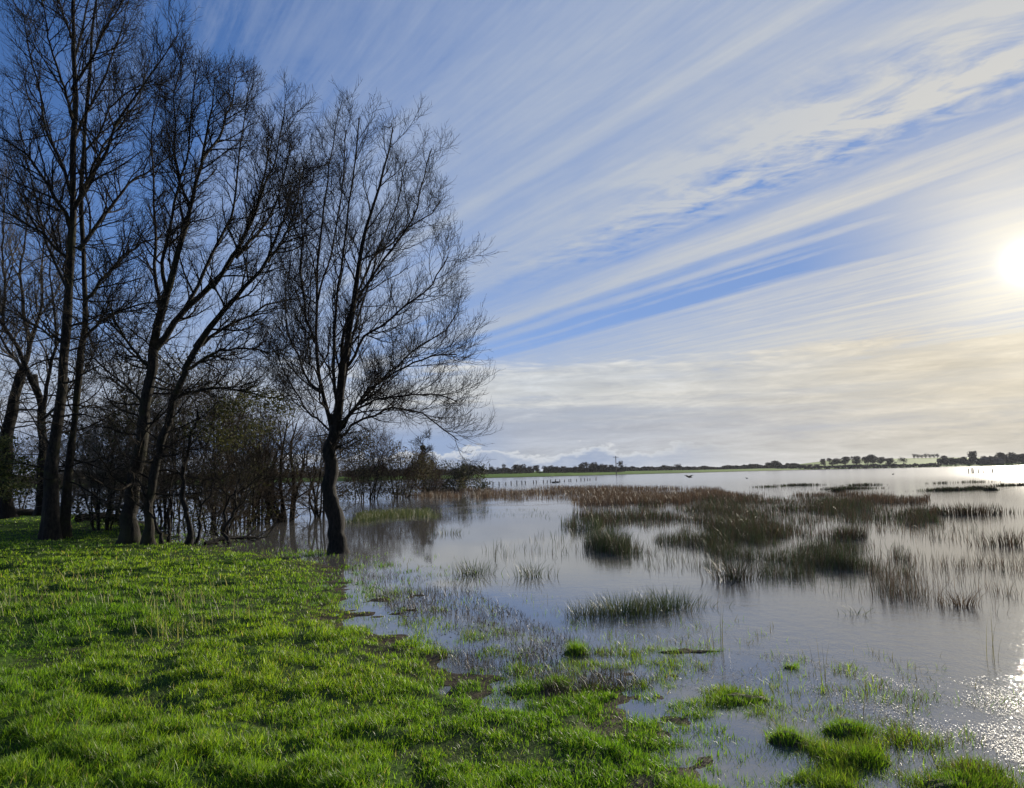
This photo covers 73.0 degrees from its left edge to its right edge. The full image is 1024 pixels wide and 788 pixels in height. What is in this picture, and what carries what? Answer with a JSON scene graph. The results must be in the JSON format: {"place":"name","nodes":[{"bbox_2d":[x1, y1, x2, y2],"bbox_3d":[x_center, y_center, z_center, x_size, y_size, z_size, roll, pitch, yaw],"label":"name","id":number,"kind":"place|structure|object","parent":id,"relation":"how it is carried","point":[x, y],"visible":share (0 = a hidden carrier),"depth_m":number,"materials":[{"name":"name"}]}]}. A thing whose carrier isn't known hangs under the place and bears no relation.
{"place":"outdoors","nodes":[
{"label":"outdoors","id":0,"kind":"place"},
{"bbox_2d":[0,457,1023,787],"bbox_3d":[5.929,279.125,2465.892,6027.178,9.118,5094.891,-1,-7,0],"label":"ground","id":1,"kind":"structure","parent":0,"point":[184,703],"depth_m":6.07,"materials":[{"name":"plant"}]},
{"bbox_2d":[12,424,37,508],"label":"scrub bush","id":2,"kind":"object","parent":1,"relation":"on","point":[24,499],"visible":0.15,"depth_m":35.91,"materials":[{"name":"brown plant"}]},
{"bbox_2d":[16,498,33,516],"bbox_3d":[-22.341,5.110,30.639,2.639,1.568,1.404,3,-8,-30],"label":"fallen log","id":3,"kind":"object","parent":1,"relation":"on","point":[25,512],"visible":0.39,"depth_m":30.88,"materials":[{"name":"wood"}]},
{"bbox_2d":[15,420,110,512],"bbox_3d":[-23.116,4.013,36.009,7.271,5.883,5.532,-1,-7,0],"label":"scrub bush","id":4,"kind":"object","parent":1,"relation":"on","point":[59,475],"visible":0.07,"depth_m":35.42,"materials":[{"name":"brown plant"}]},
{"bbox_2d":[0,135,150,518],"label":"bare tree","id":5,"kind":"object","parent":1,"relation":"on","point":[8,486],"visible":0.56,"depth_m":27.01,"materials":[{"name":"brown plant"}]},
{"bbox_2d":[72,498,118,522],"bbox_3d":[-16.272,4.904,27.506,1.159,1.996,2.619,-5,-8,31],"label":"fallen log","id":6,"kind":"object","parent":1,"relation":"on","point":[81,516],"visible":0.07,"depth_m":26.85,"materials":[{"name":"wood"}]},
{"bbox_2d":[19,383,179,532],"bbox_3d":[-13.354,2.333,22.284,5.121,5.722,4.657,-1,-7,0],"label":"scrub bush","id":7,"kind":"object","parent":1,"relation":"on","point":[109,509],"visible":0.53,"depth_m":22.04,"materials":[{"name":"brown plant"}]},
{"bbox_2d":[0,315,210,521],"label":"scrub bush","id":8,"kind":"object","parent":1,"relation":"on","point":[83,394],"visible":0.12,"depth_m":28.20,"materials":[{"name":"brown plant"}]},
{"bbox_2d":[0,0,219,540],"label":"bare tree","id":9,"kind":"object","parent":1,"relation":"on","point":[55,522],"visible":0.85,"depth_m":19.59,"materials":[{"name":"brown plant"}]},
{"bbox_2d":[0,564,254,641],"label":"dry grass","id":10,"kind":"structure","parent":1,"relation":"on","point":[141,603],"depth_m":8.39,"materials":[{"name":"plant"}]},
{"bbox_2d":[93,440,186,544],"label":"sapling","id":11,"kind":"object","parent":1,"relation":"on","point":[161,540],"visible":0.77,"depth_m":17.55,"materials":[{"name":"brown plant"}]},
{"bbox_2d":[65,330,241,529],"bbox_3d":[-12.036,1.347,23.636,5.029,6.879,5.491,-6,-8,39],"label":"scrub bush","id":12,"kind":"object","parent":1,"relation":"on","point":[164,504],"visible":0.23,"depth_m":23.11,"materials":[{"name":"brown plant"}]},
{"bbox_2d":[132,401,204,541],"bbox_3d":[-9.041,1.964,18.358,1.745,3.944,1.963,-1,-7,0],"label":"sapling","id":13,"kind":"object","parent":1,"relation":"on","point":[169,523],"visible":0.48,"depth_m":18.20,"materials":[{"name":"brown plant"}]},
{"bbox_2d":[79,306,261,520],"bbox_3d":[-13.652,1.244,28.738,6.778,10.119,8.265,1,-7,-19],"label":"scrub bush","id":14,"kind":"object","parent":1,"relation":"on","point":[177,509],"visible":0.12,"depth_m":28.49,"materials":[{"name":"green plant"}]},
{"bbox_2d":[123,385,229,544],"bbox_3d":[-8.215,1.790,17.378,2.583,4.219,1.662,5,-9,-42],"label":"sapling","id":15,"kind":"object","parent":1,"relation":"on","point":[189,540],"visible":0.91,"depth_m":17.38,"materials":[{"name":"brown plant"}]},
{"bbox_2d":[39,26,348,545],"bbox_3d":[-8.555,-3.629,18.801,9.264,15.362,6.263,-1,-7,0],"label":"bare tree","id":16,"kind":"object","parent":1,"relation":"on","point":[129,533],"visible":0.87,"depth_m":18.29,"materials":[{"name":"brown plant"}]},
{"bbox_2d":[105,343,287,532],"bbox_3d":[-9.956,1.826,22.955,5.390,7.195,4.802,-5,-7,29],"label":"scrub bush","id":17,"kind":"object","parent":1,"relation":"on","point":[196,513],"visible":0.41,"depth_m":22.47,"materials":[{"name":"brown plant"}]},
{"bbox_2d":[176,431,260,544],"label":"sapling","id":18,"kind":"object","parent":1,"relation":"on","point":[199,522],"visible":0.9,"depth_m":17.60,"materials":[{"name":"brown plant"}]},
{"bbox_2d":[175,444,274,535],"bbox_3d":[-8.920,2.954,21.316,2.923,2.880,2.737,-1,-7,0],"label":"scrub bush","id":19,"kind":"object","parent":1,"relation":"on","point":[228,509],"visible":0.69,"depth_m":21.22,"materials":[{"name":"brown plant"}]},
{"bbox_2d":[152,340,303,522],"bbox_3d":[-11.313,1.672,27.486,6.369,8.326,5.475,5,-9,-43],"label":"scrub bush","id":20,"kind":"object","parent":1,"relation":"on","point":[227,427],"visible":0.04,"depth_m":27.45,"materials":[{"name":"brown plant"}]},
{"bbox_2d":[193,421,276,546],"bbox_3d":[-6.768,2.290,17.315,2.138,3.264,2.113,-1,-7,0],"label":"sapling","id":21,"kind":"object","parent":1,"relation":"on","point":[226,536],"visible":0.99,"depth_m":17.17,"materials":[{"name":"brown plant"}]},
{"bbox_2d":[204,513,289,544],"bbox_3d":[-7.056,3.837,18.479,2.167,1.373,1.283,2,-7,-25],"label":"fallen log","id":22,"kind":"object","parent":1,"relation":"on","point":[219,538],"visible":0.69,"depth_m":18.38,"materials":[{"name":"wood"}]},
{"bbox_2d":[13,467,481,483],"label":"distant wood","id":23,"kind":"object","parent":1,"relation":"on","point":[312,476],"visible":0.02,"depth_m":288.45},
{"bbox_2d":[194,398,312,526],"bbox_3d":[-9.781,2.795,25.267,4.786,5.211,4.745,-1,-7,0],"label":"scrub bush","id":24,"kind":"object","parent":1,"relation":"on","point":[257,508],"visible":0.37,"depth_m":24.75,"materials":[{"name":"brown plant"}]},
{"bbox_2d":[211,437,297,540],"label":"sapling","id":25,"kind":"object","parent":1,"relation":"on","point":[240,491],"visible":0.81,"depth_m":18.62,"materials":[{"name":"brown plant"}]},
{"bbox_2d":[303,414,426,500],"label":"scrub bush","id":26,"kind":"object","parent":1,"relation":"on","point":[375,474],"visible":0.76,"depth_m":49.42,"materials":[{"name":"brown plant"}]},
{"bbox_2d":[247,76,506,553],"bbox_3d":[-3.428,-2.032,15.656,6.718,11.761,6.091,-1,-7,0],"label":"bare tree","id":27,"kind":"object","parent":1,"relation":"on","point":[334,513],"visible":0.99,"depth_m":15.32,"materials":[{"name":"brown plant"}]},
{"bbox_2d":[349,439,437,498],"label":"scrub bush","id":28,"kind":"object","parent":1,"relation":"on","point":[407,486],"visible":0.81,"depth_m":51.02,"materials":[{"name":"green plant"}]},
{"bbox_2d":[402,456,471,494],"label":"scrub bush","id":29,"kind":"object","parent":1,"relation":"on","point":[438,470],"visible":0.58,"depth_m":57.24,"materials":[{"name":"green plant"}]},
{"bbox_2d":[429,457,494,491],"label":"scrub bush","id":30,"kind":"object","parent":1,"relation":"on","point":[461,469],"visible":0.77,"depth_m":65.44,"materials":[{"name":"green plant"}]},
{"bbox_2d":[462,463,477,474],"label":"tree","id":31,"kind":"object","parent":1,"relation":"on","point":[471,468],"visible":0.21,"depth_m":249.42,"materials":[{"name":"green plant"}]},
{"bbox_2d":[511,464,517,472],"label":"tree","id":32,"kind":"object","parent":1,"relation":"on","point":[513,468],"visible":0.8,"depth_m":324.11,"materials":[{"name":"green plant"}]},
{"bbox_2d":[516,464,525,471],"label":"tree","id":33,"kind":"object","parent":1,"relation":"on","point":[519,468],"visible":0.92,"depth_m":315.14,"materials":[{"name":"green plant"}]},
{"bbox_2d":[533,465,539,471],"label":"tree","id":34,"kind":"object","parent":1,"relation":"on","point":[536,467],"visible":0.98,"depth_m":336.57,"materials":[{"name":"green plant"}]},
{"bbox_2d":[486,478,594,485],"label":"wire fence","id":35,"kind":"object","parent":1,"relation":"on","point":[536,481],"visible":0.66,"depth_m":105.90,"materials":[{"name":"brown wood"}]},
{"bbox_2d":[541,465,553,472],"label":"tree","id":36,"kind":"object","parent":1,"relation":"on","point":[545,468],"visible":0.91,"depth_m":314.81,"materials":[{"name":"green plant"}]},
{"bbox_2d":[481,465,625,473],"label":"distant wood","id":37,"kind":"object","parent":1,"relation":"on","point":[572,470],"visible":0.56,"depth_m":330.36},
{"bbox_2d":[560,636,595,656],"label":"grass tussock","id":38,"kind":"object","parent":1,"relation":"on","point":[574,646],"depth_m":6.28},
{"bbox_2d":[577,464,585,471],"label":"tree","id":39,"kind":"object","parent":1,"relation":"on","point":[581,468],"visible":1,"depth_m":313.69,"materials":[{"name":"green plant"}]},
{"bbox_2d":[573,462,595,471],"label":"tree","id":40,"kind":"object","parent":1,"relation":"on","point":[586,464],"visible":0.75,"depth_m":332.31,"materials":[{"name":"green plant"}]},
{"bbox_2d":[590,463,604,471],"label":"tree","id":41,"kind":"object","parent":1,"relation":"on","point":[600,466],"visible":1,"depth_m":319.31,"materials":[{"name":"green plant"}]},
{"bbox_2d":[617,461,625,469],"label":"tree","id":42,"kind":"object","parent":1,"relation":"on","point":[620,464],"visible":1,"depth_m":319.98,"materials":[{"name":"green plant"}]},
{"bbox_2d":[603,644,740,654],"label":"grass tussock","id":43,"kind":"object","parent":1,"relation":"on","point":[687,651],"depth_m":6.29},
{"bbox_2d":[625,463,798,470],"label":"distant wood","id":44,"kind":"object","parent":1,"relation":"on","point":[661,468],"visible":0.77,"depth_m":417.99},
{"bbox_2d":[700,686,776,709],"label":"grass tussock","id":45,"kind":"object","parent":1,"relation":"on","point":[734,696],"depth_m":4.93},
{"bbox_2d":[746,464,758,468],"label":"tree","id":46,"kind":"object","parent":1,"relation":"on","point":[750,466],"visible":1,"depth_m":411.54,"materials":[{"name":"green plant"}]},
{"bbox_2d":[763,462,775,466],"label":"tree","id":47,"kind":"object","parent":1,"relation":"on","point":[767,464],"visible":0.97,"depth_m":409.14,"materials":[{"name":"green plant"}]},
{"bbox_2d":[771,460,783,466],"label":"tree","id":48,"kind":"object","parent":1,"relation":"on","point":[775,462],"visible":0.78,"depth_m":408.82,"materials":[{"name":"green plant"}]},
{"bbox_2d":[743,723,828,747],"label":"grass tussock","id":49,"kind":"object","parent":1,"relation":"on","point":[786,735],"depth_m":4.16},
{"bbox_2d":[781,660,804,669],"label":"grass tussock","id":50,"kind":"object","parent":1,"relation":"on","point":[786,666],"depth_m":5.71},
{"bbox_2d":[826,458,834,464],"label":"tree","id":51,"kind":"object","parent":1,"relation":"on","point":[829,460],"visible":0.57,"depth_m":443.45,"materials":[{"name":"green plant"}]},
{"bbox_2d":[832,458,841,465],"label":"tree","id":52,"kind":"object","parent":1,"relation":"on","point":[837,461],"visible":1,"depth_m":432.25,"materials":[{"name":"green plant"}]},
{"bbox_2d":[785,715,890,739],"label":"grass tussock","id":53,"kind":"object","parent":1,"relation":"on","point":[842,728],"depth_m":4.28,"materials":[{"name":"plant"}]},
{"bbox_2d":[839,456,852,464],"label":"tree","id":54,"kind":"object","parent":1,"relation":"on","point":[846,459],"visible":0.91,"depth_m":445.56,"materials":[{"name":"green plant"}]},
{"bbox_2d":[848,456,861,463],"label":"tree","id":55,"kind":"object","parent":1,"relation":"on","point":[856,460],"visible":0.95,"depth_m":452.17,"materials":[{"name":"green plant"}]},
{"bbox_2d":[774,463,941,468],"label":"distant wood","id":56,"kind":"object","parent":1,"relation":"on","point":[857,466],"visible":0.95,"depth_m":381.68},
{"bbox_2d":[860,455,872,464],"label":"tree","id":57,"kind":"object","parent":1,"relation":"on","point":[867,459],"visible":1,"depth_m":426.72,"materials":[{"name":"green plant"}]},
{"bbox_2d":[824,744,913,774],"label":"grass tussock","id":58,"kind":"object","parent":1,"relation":"on","point":[878,761],"depth_m":3.84,"materials":[{"name":"plant"}]},
{"bbox_2d":[866,454,878,463],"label":"tree","id":59,"kind":"object","parent":1,"relation":"on","point":[873,458],"visible":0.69,"depth_m":454.52,"materials":[{"name":"green plant"}]},
{"bbox_2d":[876,457,884,463],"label":"tree","id":60,"kind":"object","parent":1,"relation":"on","point":[880,459],"visible":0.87,"depth_m":455.38,"materials":[{"name":"green plant"}]},
{"bbox_2d":[882,458,893,461],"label":"tree","id":61,"kind":"object","parent":1,"relation":"on","point":[888,460],"visible":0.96,"depth_m":446.12,"materials":[{"name":"green plant"}]},
{"bbox_2d":[873,762,1023,787],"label":"grass tussock","id":62,"kind":"object","parent":1,"relation":"on","point":[949,780],"depth_m":3.55,"materials":[{"name":"plant"}]},
{"bbox_2d":[967,451,977,461],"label":"tree","id":63,"kind":"object","parent":1,"relation":"on","point":[972,454],"visible":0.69,"depth_m":422.87,"materials":[{"name":"green plant"}]},
{"bbox_2d":[936,456,1023,464],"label":"distant wood","id":64,"kind":"object","parent":1,"relation":"on","point":[950,461],"visible":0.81,"depth_m":405.33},
{"bbox_2d":[976,458,1004,463],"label":"barn","id":65,"kind":"structure","parent":1,"relation":"on","point":[1000,460],"depth_m":401.55,"materials":[{"name":"grey"}]},
{"bbox_2d":[968,467,1022,472],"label":"wire fence","id":66,"kind":"object","parent":1,"relation":"on","point":[998,469],"visible":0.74,"depth_m":112.89,"materials":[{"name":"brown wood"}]},
{"bbox_2d":[994,452,1008,457],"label":"tree","id":67,"kind":"object","parent":1,"relation":"on","point":[998,455],"visible":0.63,"depth_m":413.72,"materials":[{"name":"green plant"}]},
{"bbox_2d":[1000,452,1019,462],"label":"tree","id":68,"kind":"object","parent":1,"relation":"on","point":[1010,455],"visible":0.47,"depth_m":416.11,"materials":[{"name":"green plant"}]},
{"bbox_2d":[0,0,1023,474],"label":"sky","id":69,"kind":"structure","parent":0,"point":[731,232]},
{"bbox_2d":[14,465,1023,787],"bbox_3d":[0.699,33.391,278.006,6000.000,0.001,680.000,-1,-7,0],"label":"flood water","id":70,"kind":"structure","parent":0,"point":[794,613],"depth_m":8.63,"materials":[{"name":"liquid"}]},
{"bbox_2d":[206,389,318,521],"bbox_3d":[-9.727,2.690,26.864,4.982,5.810,3.750,-7,-9,43],"label":"flooded willow","id":71,"kind":"object","parent":70,"relation":"in","point":[261,509],"visible":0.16,"depth_m":26.58,"materials":[{"name":"brown plant"}]},
{"bbox_2d":[221,395,350,522],"bbox_3d":[-8.703,2.735,26.193,5.200,6.361,5.026,1,-7,-19],"label":"flooded willow","id":72,"kind":"object","parent":70,"relation":"in","point":[282,498],"visible":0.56,"depth_m":26.15,"materials":[{"name":"brown plant"}]},
{"bbox_2d":[265,406,375,517],"bbox_3d":[-7.890,2.824,29.017,4.876,5.555,4.171,-1,-7,0],"label":"flooded willow","id":73,"kind":"object","parent":70,"relation":"in","point":[316,511],"visible":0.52,"depth_m":28.87,"materials":[{"name":"brown plant"}]},
{"bbox_2d":[407,428,435,495],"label":"young tree","id":74,"kind":"object","parent":70,"relation":"on","point":[424,447],"visible":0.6,"depth_m":55.74,"materials":[{"name":"brown plant"}]},
{"bbox_2d":[222,544,662,696],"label":"drowned weeds","id":75,"kind":"object","parent":70,"relation":"on","point":[583,680],"visible":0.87,"depth_m":6.24,"materials":[{"name":"plant"}]},
{"bbox_2d":[424,527,463,534],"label":"rush clump","id":76,"kind":"object","parent":70,"relation":"on","point":[445,532],"visible":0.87,"depth_m":19.23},
{"bbox_2d":[271,550,634,688],"bbox_3d":[-2.082,2.954,11.002,2.255,0.031,13.112,3,-8,-30],"label":"floating debris","id":77,"kind":"object","parent":70,"relation":"on","point":[505,631],"visible":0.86,"depth_m":7.08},
{"bbox_2d":[345,506,581,522],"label":"flooded grass","id":78,"kind":"structure","parent":70,"relation":"in","point":[373,514],"depth_m":28.08,"materials":[{"name":"plant"}]},
{"bbox_2d":[443,557,505,575],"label":"rush clump","id":79,"kind":"object","parent":70,"relation":"on","point":[472,570],"visible":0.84,"depth_m":11.44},
{"bbox_2d":[506,559,558,577],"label":"rush clump","id":80,"kind":"object","parent":70,"relation":"on","point":[531,571],"visible":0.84,"depth_m":11.07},
{"bbox_2d":[485,511,638,558],"bbox_3d":[1.546,3.381,17.576,3.295,0.626,9.120,-2,-7,11],"label":"rush bed","id":81,"kind":"object","parent":70,"relation":"in","point":[596,542],"visible":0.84,"depth_m":14.93,"materials":[{"name":"plant"}]},
{"bbox_2d":[395,484,763,505],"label":"reed bed","id":82,"kind":"object","parent":70,"relation":"in","point":[624,496],"visible":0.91,"depth_m":46.83,"materials":[{"name":"plant"}]},
{"bbox_2d":[557,596,609,617],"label":"rush clump","id":83,"kind":"object","parent":70,"relation":"on","point":[584,613],"visible":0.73,"depth_m":7.94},
{"bbox_2d":[564,587,684,621],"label":"rush clump","id":84,"kind":"object","parent":70,"relation":"on","point":[631,611],"visible":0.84,"depth_m":7.99,"materials":[{"name":"plant"}]},
{"bbox_2d":[622,581,732,613],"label":"rush clump","id":85,"kind":"object","parent":70,"relation":"on","point":[672,603],"visible":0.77,"depth_m":8.30,"materials":[{"name":"plant"}]},
{"bbox_2d":[703,597,724,649],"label":"dry stems","id":86,"kind":"object","parent":70,"relation":"on","point":[720,631],"visible":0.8,"depth_m":6.33,"materials":[{"name":"brown plant"}]},
{"bbox_2d":[696,549,777,582],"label":"rush clump","id":87,"kind":"object","parent":70,"relation":"on","point":[731,574],"visible":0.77,"depth_m":10.30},
{"bbox_2d":[572,493,945,540],"bbox_3d":[9.586,4.395,27.252,12.855,0.472,22.986,-5,-8,30],"label":"rush bed","id":88,"kind":"object","parent":70,"relation":"in","point":[771,527],"visible":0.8,"depth_m":22.94,"materials":[{"name":"plant"}]},
{"bbox_2d":[602,524,917,598],"bbox_3d":[4.252,2.926,13.397,6.112,0.470,8.453,-5,-7,27],"label":"rush bed","id":89,"kind":"object","parent":70,"relation":"in","point":[722,537],"visible":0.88,"depth_m":12.62,"materials":[{"name":"plant"}]},
{"bbox_2d":[765,483,834,485],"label":"rush clump","id":90,"kind":"object","parent":70,"relation":"on","point":[790,484],"visible":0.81,"depth_m":61.89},
{"bbox_2d":[698,488,931,503],"bbox_3d":[15.495,5.305,36.209,11.216,0.450,11.644,-4,-7,26],"label":"reed bed","id":91,"kind":"object","parent":70,"relation":"on","point":[885,498],"visible":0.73,"depth_m":33.42,"materials":[{"name":"plant"}]},
{"bbox_2d":[803,631,828,680],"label":"dry stems","id":92,"kind":"object","parent":70,"relation":"on","point":[819,662],"visible":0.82,"depth_m":5.37,"materials":[{"name":"brown plant"}]},
{"bbox_2d":[828,487,848,491],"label":"rush clump","id":93,"kind":"object","parent":70,"relation":"on","point":[836,489],"visible":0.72,"depth_m":45.37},
{"bbox_2d":[801,485,876,489],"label":"rush clump","id":94,"kind":"object","parent":70,"relation":"on","point":[852,487],"visible":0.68,"depth_m":49.78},
{"bbox_2d":[847,683,871,719],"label":"dry stems","id":95,"kind":"object","parent":70,"relation":"on","point":[863,707],"visible":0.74,"depth_m":4.52,"materials":[{"name":"brown plant"}]},
{"bbox_2d":[836,482,882,485],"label":"rush clump","id":96,"kind":"object","parent":70,"relation":"on","point":[859,484],"visible":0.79,"depth_m":57.87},
{"bbox_2d":[836,602,887,615],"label":"rush clump","id":97,"kind":"object","parent":70,"relation":"on","point":[859,610],"visible":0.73,"depth_m":7.73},
{"bbox_2d":[925,481,953,483],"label":"rush clump","id":98,"kind":"object","parent":70,"relation":"on","point":[939,482],"visible":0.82,"depth_m":59.12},
{"bbox_2d":[861,519,1023,612],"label":"rush bed","id":99,"kind":"object","parent":70,"relation":"in","point":[892,577],"visible":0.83,"depth_m":10.07,"materials":[{"name":"plant"}]},
{"bbox_2d":[905,486,983,491],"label":"rush clump","id":100,"kind":"object","parent":70,"relation":"on","point":[955,488],"visible":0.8,"depth_m":42.94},
{"bbox_2d":[893,501,1023,515],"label":"rush clump","id":101,"kind":"object","parent":70,"relation":"on","point":[963,510],"visible":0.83,"depth_m":22.63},
{"bbox_2d":[926,584,996,607],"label":"rush clump","id":102,"kind":"object","parent":70,"relation":"on","point":[959,603],"visible":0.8,"depth_m":8.06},
{"bbox_2d":[965,485,987,489],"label":"rush clump","id":103,"kind":"object","parent":70,"relation":"on","point":[978,487],"visible":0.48,"depth_m":43.81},
{"bbox_2d":[955,479,1000,482],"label":"rush clump","id":104,"kind":"object","parent":70,"relation":"on","point":[973,481],"visible":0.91,"depth_m":60.01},
{"bbox_2d":[947,527,1023,548],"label":"rush clump","id":105,"kind":"object","parent":70,"relation":"on","point":[1008,542],"visible":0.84,"depth_m":14.01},
{"bbox_2d":[980,486,999,490],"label":"rush clump","id":106,"kind":"object","parent":70,"relation":"on","point":[990,489],"visible":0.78,"depth_m":41.72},
{"bbox_2d":[981,606,999,656],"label":"dry stems","id":107,"kind":"object","parent":70,"relation":"on","point":[992,640],"visible":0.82,"depth_m":5.83,"materials":[{"name":"brown plant"}]},
{"bbox_2d":[984,482,1023,486],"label":"rush clump","id":108,"kind":"object","parent":70,"relation":"on","point":[1011,484],"visible":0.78,"depth_m":48.57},
{"bbox_2d":[561,640,1023,781],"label":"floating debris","id":109,"kind":"object","parent":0,"point":[1004,747],"visible":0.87,"depth_m":4.77,"materials":[{"name":"plant"}]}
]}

